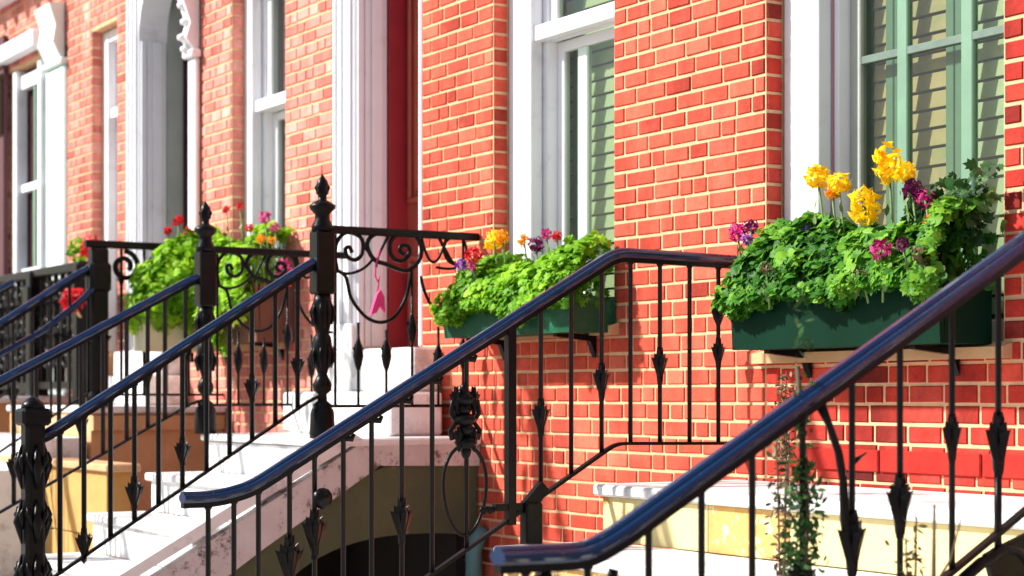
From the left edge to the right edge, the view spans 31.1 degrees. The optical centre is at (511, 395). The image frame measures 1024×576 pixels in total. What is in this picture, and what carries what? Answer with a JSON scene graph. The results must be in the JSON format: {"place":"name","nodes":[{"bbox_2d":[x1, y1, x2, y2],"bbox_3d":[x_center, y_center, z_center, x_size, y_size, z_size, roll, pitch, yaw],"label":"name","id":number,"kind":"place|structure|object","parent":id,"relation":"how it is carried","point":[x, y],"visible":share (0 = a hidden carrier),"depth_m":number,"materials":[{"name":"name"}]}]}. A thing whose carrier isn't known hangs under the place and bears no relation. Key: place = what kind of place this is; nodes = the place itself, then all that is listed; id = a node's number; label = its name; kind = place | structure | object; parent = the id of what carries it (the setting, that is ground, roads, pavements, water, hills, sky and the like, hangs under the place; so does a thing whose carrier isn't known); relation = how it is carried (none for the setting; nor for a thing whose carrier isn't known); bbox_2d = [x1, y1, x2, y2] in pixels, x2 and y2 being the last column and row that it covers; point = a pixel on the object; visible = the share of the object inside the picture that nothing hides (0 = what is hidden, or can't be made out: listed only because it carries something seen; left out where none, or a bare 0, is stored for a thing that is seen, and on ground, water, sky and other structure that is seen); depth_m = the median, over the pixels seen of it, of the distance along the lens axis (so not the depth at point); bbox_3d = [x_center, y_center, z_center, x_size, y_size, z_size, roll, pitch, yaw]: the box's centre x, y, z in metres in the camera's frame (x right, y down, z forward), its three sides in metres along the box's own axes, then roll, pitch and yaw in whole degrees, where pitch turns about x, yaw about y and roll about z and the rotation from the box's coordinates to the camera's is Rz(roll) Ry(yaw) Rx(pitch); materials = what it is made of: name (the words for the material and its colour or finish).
{"place":"outdoors","nodes":[
{"label":"outdoors","id":0,"kind":"place"},
{"bbox_2d":[0,0,117,395],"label":"brick row house","id":1,"kind":"structure","parent":0,"point":[58,124],"depth_m":16.42,"materials":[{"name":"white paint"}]},
{"bbox_2d":[103,28,117,355],"bbox_3d":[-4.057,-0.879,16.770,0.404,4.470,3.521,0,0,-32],"label":"window","id":2,"kind":"structure","parent":1,"relation":"in","point":[110,94],"depth_m":15.71,"materials":[{"name":"white paint"}]},
{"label":"sidewalk","id":3,"kind":"structure","parent":0,"visible":0},
{"bbox_2d":[0,396,71,432],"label":"dark stoop","id":4,"kind":"object","parent":3,"relation":"on","point":[5,401],"visible":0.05,"depth_m":15.77,"materials":[{"name":"brown stone"}]},
{"bbox_2d":[0,261,87,404],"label":"iron balustrade","id":5,"kind":"object","parent":4,"relation":"on","point":[35,282],"visible":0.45,"depth_m":15.78,"materials":[{"name":"black metal"}]},
{"bbox_2d":[58,235,114,375],"bbox_3d":[-3.459,-0.675,15.133,0.487,1.351,1.011,0,0,-10],"label":"potted plant","id":6,"kind":"object","parent":5,"relation":"attached to","point":[82,250],"visible":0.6,"depth_m":15.07,"materials":[{"name":"red plant"}]},
{"bbox_2d":[0,455,140,560],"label":"sandstone wall","id":7,"kind":"structure","parent":3,"relation":"on","point":[97,486],"depth_m":12.00,"materials":[{"name":"stone"}]},
{"bbox_2d":[0,351,225,575],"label":"sandstone stoop","id":8,"kind":"object","parent":3,"relation":"on","point":[10,548],"visible":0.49,"depth_m":13.05,"materials":[{"name":"brown stone"}]},
{"bbox_2d":[0,279,14,397],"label":"iron stair railing","id":9,"kind":"object","parent":8,"relation":"on","point":[7,286],"visible":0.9,"depth_m":14.37,"materials":[{"name":"black metal"}]},
{"bbox_2d":[0,240,223,452],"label":"iron stair railing","id":10,"kind":"object","parent":8,"relation":"on","point":[95,271],"visible":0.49,"depth_m":12.78,"materials":[{"name":"black metal"}]},
{"bbox_2d":[134,317,215,362],"bbox_3d":[-2.397,-0.396,13.032,0.552,0.312,0.276,0,0,-32],"label":"railing planter","id":11,"kind":"object","parent":10,"relation":"attached to","point":[175,336],"visible":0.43,"depth_m":12.86,"materials":[{"name":"beige paint"}]},
{"bbox_2d":[122,226,225,335],"bbox_3d":[-2.366,-0.793,13.017,0.808,0.855,0.566,0,0,-32],"label":"bushy plant","id":12,"kind":"object","parent":11,"relation":"in","point":[165,269],"visible":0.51,"depth_m":12.82,"materials":[{"name":"green plant"}]},
{"bbox_2d":[164,226,172,250],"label":"geranium","id":13,"kind":"object","parent":12,"relation":"in","point":[167,231],"visible":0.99,"depth_m":12.98,"materials":[{"name":"red plant"}]},
{"bbox_2d":[172,215,184,235],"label":"geranium","id":14,"kind":"object","parent":12,"relation":"in","point":[179,219],"visible":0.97,"depth_m":13.03,"materials":[{"name":"red plant"}]},
{"bbox_2d":[117,0,332,432],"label":"brick row house","id":15,"kind":"structure","parent":3,"relation":"on","point":[222,104],"depth_m":13.31,"materials":[{"name":"red brick"}]},
{"bbox_2d":[183,26,188,236],"bbox_3d":[-2.387,-1.974,14.525,0.108,3.204,1.212,0,0,-32],"label":"door","id":16,"kind":"structure","parent":15,"relation":"in","point":[185,62],"depth_m":14.88,"materials":[{"name":"red paint"}]},
{"bbox_2d":[213,283,293,362],"bbox_3d":[-1.936,-0.493,12.804,0.300,0.506,1.339,0,0,-32],"label":"window box","id":17,"kind":"object","parent":15,"relation":"attached to","point":[263,315],"visible":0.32,"depth_m":12.28,"materials":[{"name":"brown wood"}]},
{"bbox_2d":[222,205,231,281],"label":"flower","id":18,"kind":"object","parent":17,"relation":"in","point":[224,210],"visible":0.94,"depth_m":12.48,"materials":[{"name":"red plant"}]},
{"bbox_2d":[180,220,294,356],"bbox_3d":[-2.045,-0.750,12.814,0.512,1.003,1.537,0,0,-32],"label":"bushy plant","id":19,"kind":"object","parent":17,"relation":"in","point":[238,295],"visible":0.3,"depth_m":12.32,"materials":[{"name":"green plant"}]},
{"bbox_2d":[183,226,193,236],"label":"geranium","id":20,"kind":"object","parent":19,"relation":"in","point":[188,228],"visible":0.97,"depth_m":13.06,"materials":[{"name":"red plant"}]},
{"bbox_2d":[244,223,256,286],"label":"flower","id":21,"kind":"object","parent":19,"relation":"in","point":[250,227],"visible":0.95,"depth_m":12.15,"materials":[{"name":"red plant"}]},
{"bbox_2d":[255,234,265,285],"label":"flower","id":22,"kind":"object","parent":19,"relation":"in","point":[260,238],"visible":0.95,"depth_m":12.02,"materials":[{"name":"orange plant"}]},
{"bbox_2d":[258,210,270,279],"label":"flower","id":23,"kind":"object","parent":19,"relation":"in","point":[264,218],"visible":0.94,"depth_m":11.96,"materials":[{"name":"pink plant"}]},
{"bbox_2d":[267,236,276,279],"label":"flower","id":24,"kind":"object","parent":19,"relation":"in","point":[272,243],"visible":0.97,"depth_m":11.86,"materials":[{"name":"orange plant"}]},
{"bbox_2d":[269,222,280,272],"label":"flower","id":25,"kind":"object","parent":19,"relation":"in","point":[275,229],"visible":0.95,"depth_m":11.83,"materials":[{"name":"pink plant"}]},
{"bbox_2d":[276,258,291,274],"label":"flower","id":26,"kind":"object","parent":19,"relation":"in","point":[288,265],"visible":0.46,"depth_m":11.70,"materials":[{"name":"pink plant"}]},
{"bbox_2d":[236,202,244,275],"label":"flower","id":27,"kind":"object","parent":17,"relation":"in","point":[238,206],"visible":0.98,"depth_m":12.29,"materials":[{"name":"red plant"}]},
{"bbox_2d":[223,0,285,351],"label":"window","id":28,"kind":"structure","parent":15,"relation":"in","point":[263,121],"depth_m":13.17,"materials":[{"name":"white paint"}]},
{"bbox_2d":[46,347,480,575],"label":"marble stoop","id":29,"kind":"object","parent":3,"relation":"on","point":[171,544],"visible":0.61,"depth_m":10.14,"materials":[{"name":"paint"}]},
{"bbox_2d":[0,201,346,513],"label":"iron stair railing","id":30,"kind":"object","parent":29,"relation":"on","point":[204,280],"visible":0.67,"depth_m":11.08,"materials":[{"name":"black metal"}]},
{"bbox_2d":[13,174,479,575],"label":"iron stair railing","id":31,"kind":"object","parent":29,"relation":"on","point":[33,514],"visible":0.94,"depth_m":9.50,"materials":[{"name":"black metal"}]},
{"bbox_2d":[369,249,384,314],"bbox_3d":[-0.729,-0.615,9.940,0.088,0.358,0.031,0,0,-32],"label":"ribbon","id":32,"kind":"object","parent":31,"relation":"attached to","point":[378,301],"visible":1,"depth_m":9.94,"materials":[{"name":"pink fabric"}]},
{"bbox_2d":[330,0,784,575],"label":"brick row house","id":33,"kind":"structure","parent":3,"relation":"on","point":[640,124],"depth_m":9.84,"materials":[{"name":"red brick"}]},
{"bbox_2d":[407,0,418,346],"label":"door","id":34,"kind":"structure","parent":33,"relation":"in","point":[412,5],"depth_m":11.70,"materials":[{"name":"paint"}]},
{"bbox_2d":[466,526,487,575],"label":"downpipe","id":35,"kind":"object","parent":33,"relation":"attached to","point":[474,561],"visible":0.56,"depth_m":10.17,"materials":[{"name":"metal"}]},
{"bbox_2d":[444,296,614,359],"bbox_3d":[0.062,-0.346,9.614,0.300,0.302,1.250,0,0,-32],"label":"window box","id":36,"kind":"object","parent":33,"relation":"attached to","point":[556,322],"visible":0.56,"depth_m":9.20,"materials":[{"name":"green paint"}]},
{"bbox_2d":[430,229,614,327],"bbox_3d":[0.022,-0.586,9.569,0.429,0.490,1.296,0,0,-32],"label":"bushy plant","id":37,"kind":"object","parent":36,"relation":"in","point":[491,289],"visible":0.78,"depth_m":9.42,"materials":[{"name":"green plant"}]},
{"bbox_2d":[454,258,467,291],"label":"flower","id":38,"kind":"object","parent":37,"relation":"in","point":[462,264],"visible":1,"depth_m":9.86,"materials":[{"name":"purple plant"}]},
{"bbox_2d":[467,261,476,283],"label":"flower","id":39,"kind":"object","parent":37,"relation":"in","point":[471,268],"visible":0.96,"depth_m":9.77,"materials":[{"name":"pink plant"}]},
{"bbox_2d":[464,245,483,281],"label":"flower","id":40,"kind":"object","parent":37,"relation":"in","point":[475,255],"visible":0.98,"depth_m":9.74,"materials":[{"name":"red plant"}]},
{"bbox_2d":[483,229,505,265],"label":"flower","id":41,"kind":"object","parent":37,"relation":"in","point":[488,245],"visible":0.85,"depth_m":9.77,"materials":[{"name":"yellow plant"}]},
{"bbox_2d":[494,228,509,272],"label":"flower","id":42,"kind":"object","parent":37,"relation":"in","point":[500,239],"visible":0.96,"depth_m":9.71,"materials":[{"name":"orange plant"}]},
{"bbox_2d":[516,233,529,267],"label":"flower","id":43,"kind":"object","parent":37,"relation":"in","point":[522,241],"visible":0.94,"depth_m":9.54,"materials":[{"name":"orange plant"}]},
{"bbox_2d":[528,236,544,264],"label":"flower","id":44,"kind":"object","parent":37,"relation":"in","point":[535,247],"visible":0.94,"depth_m":9.43,"materials":[{"name":"purple plant"}]},
{"bbox_2d":[541,228,551,254],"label":"flower","id":45,"kind":"object","parent":37,"relation":"in","point":[545,232],"visible":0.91,"depth_m":9.35,"materials":[{"name":"pink plant"}]},
{"bbox_2d":[551,231,562,276],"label":"flower","id":46,"kind":"object","parent":37,"relation":"in","point":[556,236],"visible":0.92,"depth_m":9.27,"materials":[{"name":"red plant"}]},
{"bbox_2d":[499,0,619,339],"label":"window","id":47,"kind":"structure","parent":33,"relation":"in","point":[539,54],"depth_m":10.04,"materials":[{"name":"white paint"}]},
{"bbox_2d":[503,480,1023,575],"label":"stone stoop","id":48,"kind":"object","parent":3,"relation":"on","point":[726,527],"visible":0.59,"depth_m":6.87,"materials":[{"name":"yellow stone"}]},
{"bbox_2d":[179,248,738,575],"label":"iron stair railing","id":49,"kind":"object","parent":48,"relation":"on","point":[466,436],"visible":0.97,"depth_m":7.62,"materials":[{"name":"black metal"}]},
{"bbox_2d":[490,230,1023,575],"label":"iron stair railing","id":50,"kind":"object","parent":48,"relation":"on","point":[647,517],"visible":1,"depth_m":5.26,"materials":[{"name":"black metal"}]},
{"bbox_2d":[764,438,796,575],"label":"dry weed","id":51,"kind":"object","parent":48,"relation":"on","point":[783,508],"visible":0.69,"depth_m":5.68,"materials":[{"name":"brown plant"}]},
{"bbox_2d":[771,371,796,491],"bbox_3d":[1.068,0.140,7.124,0.136,0.479,0.115,0,0,10],"label":"dry weed","id":52,"kind":"object","parent":48,"relation":"on","point":[785,453],"visible":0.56,"depth_m":7.12,"materials":[{"name":"brown plant"}]},
{"bbox_2d":[884,513,928,575],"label":"dry weed","id":53,"kind":"object","parent":48,"relation":"on","point":[915,555],"visible":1,"depth_m":5.20,"materials":[{"name":"beige plant"}]},
{"bbox_2d":[768,286,829,575],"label":"climbing vine","id":54,"kind":"object","parent":3,"relation":"on","point":[806,539],"visible":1,"depth_m":5.17,"materials":[{"name":"green plant"}]},
{"bbox_2d":[749,0,1023,496],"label":"brick row house","id":55,"kind":"structure","parent":3,"relation":"on","point":[933,90],"depth_m":7.75,"materials":[{"name":"red brick"}]},
{"bbox_2d":[731,277,991,377],"bbox_3d":[1.385,-0.265,7.500,0.300,0.374,1.254,0,0,-32],"label":"window box","id":56,"kind":"object","parent":55,"relation":"attached to","point":[775,330],"visible":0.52,"depth_m":7.32,"materials":[{"name":"green paint"}]},
{"bbox_2d":[802,164,830,226],"bbox_3d":[1.276,-0.712,7.653,0.125,0.512,0.130,0,0,-32],"label":"snapdragon","id":57,"kind":"object","parent":56,"relation":"in","point":[818,173],"visible":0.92,"depth_m":7.64,"materials":[{"name":"yellow plant"}]},
{"bbox_2d":[705,192,1002,322],"bbox_3d":[1.336,-0.548,7.459,0.446,0.486,1.376,0,0,-32],"label":"bushy plant","id":58,"kind":"object","parent":56,"relation":"in","point":[824,262],"visible":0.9,"depth_m":7.28,"materials":[{"name":"green plant"}]},
{"bbox_2d":[727,222,746,256],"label":"flower","id":59,"kind":"object","parent":58,"relation":"in","point":[732,230],"visible":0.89,"depth_m":8.09,"materials":[{"name":"pink plant"}]},
{"bbox_2d":[741,233,752,248],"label":"flower","id":60,"kind":"object","parent":58,"relation":"in","point":[747,237],"visible":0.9,"depth_m":8.03,"materials":[{"name":"purple plant"}]},
{"bbox_2d":[742,219,758,248],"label":"flower","id":61,"kind":"object","parent":58,"relation":"in","point":[749,226],"visible":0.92,"depth_m":8.01,"materials":[{"name":"purple plant"}]},
{"bbox_2d":[759,261,772,309],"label":"flower","id":62,"kind":"object","parent":58,"relation":"in","point":[764,266],"visible":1,"depth_m":7.62,"materials":[{"name":"green plant"}]},
{"bbox_2d":[800,222,820,235],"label":"flower","id":63,"kind":"object","parent":58,"relation":"in","point":[807,227],"visible":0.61,"depth_m":7.66,"materials":[{"name":"purple plant"}]},
{"bbox_2d":[824,187,841,235],"bbox_3d":[1.322,-0.662,7.579,0.074,0.412,0.076,0,0,-32],"label":"snapdragon","id":64,"kind":"object","parent":58,"relation":"in","point":[829,194],"visible":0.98,"depth_m":7.58,"materials":[{"name":"orange plant"}]},
{"bbox_2d":[826,170,852,237],"bbox_3d":[1.338,-0.692,7.546,0.111,0.472,0.114,0,0,-32],"label":"snapdragon","id":65,"kind":"object","parent":58,"relation":"in","point":[835,182],"visible":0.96,"depth_m":7.53,"materials":[{"name":"yellow plant"}]},
{"bbox_2d":[854,269,868,303],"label":"flower","id":66,"kind":"object","parent":58,"relation":"in","point":[856,273],"visible":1,"depth_m":7.15,"materials":[{"name":"green plant"}]},
{"bbox_2d":[847,184,881,228],"bbox_3d":[1.426,-0.657,7.418,0.132,0.403,0.139,0,0,31],"label":"snapdragon","id":67,"kind":"object","parent":58,"relation":"in","point":[868,214],"visible":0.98,"depth_m":7.39,"materials":[{"name":"yellow plant"}]},
{"bbox_2d":[869,238,891,302],"bbox_3d":[1.410,-0.481,7.046,0.094,0.244,0.089,0,0,-32],"label":"flower","id":68,"kind":"object","parent":58,"relation":"in","point":[875,249],"visible":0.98,"depth_m":7.03,"materials":[{"name":"pink plant"}]},
{"bbox_2d":[872,141,901,226],"bbox_3d":[1.490,-0.735,7.299,0.140,0.558,0.146,0,0,-32],"label":"snapdragon","id":69,"kind":"object","parent":58,"relation":"in","point":[884,160],"visible":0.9,"depth_m":7.28,"materials":[{"name":"yellow plant"}]},
{"bbox_2d":[891,160,915,224],"bbox_3d":[1.537,-0.690,7.223,0.100,0.468,0.106,0,0,12],"label":"snapdragon","id":70,"kind":"object","parent":58,"relation":"in","point":[902,174],"visible":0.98,"depth_m":7.20,"materials":[{"name":"yellow plant"}]},
{"bbox_2d":[895,236,912,300],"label":"flower","id":71,"kind":"object","parent":58,"relation":"in","point":[901,246],"visible":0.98,"depth_m":6.94,"materials":[{"name":"purple plant"}]},
{"bbox_2d":[900,177,925,220],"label":"flower","id":72,"kind":"object","parent":58,"relation":"in","point":[913,191],"visible":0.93,"depth_m":7.17,"materials":[{"name":"purple plant"}]},
{"bbox_2d":[911,244,929,299],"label":"flower","id":73,"kind":"object","parent":58,"relation":"in","point":[919,259],"visible":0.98,"depth_m":6.86,"materials":[{"name":"plant"}]},
{"bbox_2d":[914,188,935,221],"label":"flower","id":74,"kind":"object","parent":56,"relation":"in","point":[923,195],"visible":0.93,"depth_m":7.12,"materials":[{"name":"pink plant"}]},
{"bbox_2d":[872,158,1007,256],"bbox_3d":[1.662,-0.721,7.148,0.247,0.378,0.612,0,0,-38],"label":"bushy plant","id":75,"kind":"object","parent":56,"relation":"in","point":[965,190],"visible":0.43,"depth_m":7.00,"materials":[{"name":"green plant"}]},
{"bbox_2d":[941,224,955,275],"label":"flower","id":76,"kind":"object","parent":56,"relation":"in","point":[944,258],"visible":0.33,"depth_m":7.04,"materials":[{"name":"green plant"}]},
{"bbox_2d":[749,0,1012,363],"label":"window","id":77,"kind":"structure","parent":55,"relation":"in","point":[830,58],"depth_m":8.05,"materials":[{"name":"white paint"}]},
{"bbox_2d":[931,504,961,575],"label":"bare branch","id":78,"kind":"object","parent":3,"relation":"on","point":[933,565],"visible":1,"depth_m":4.88,"materials":[{"name":"beige plant"}]}
]}

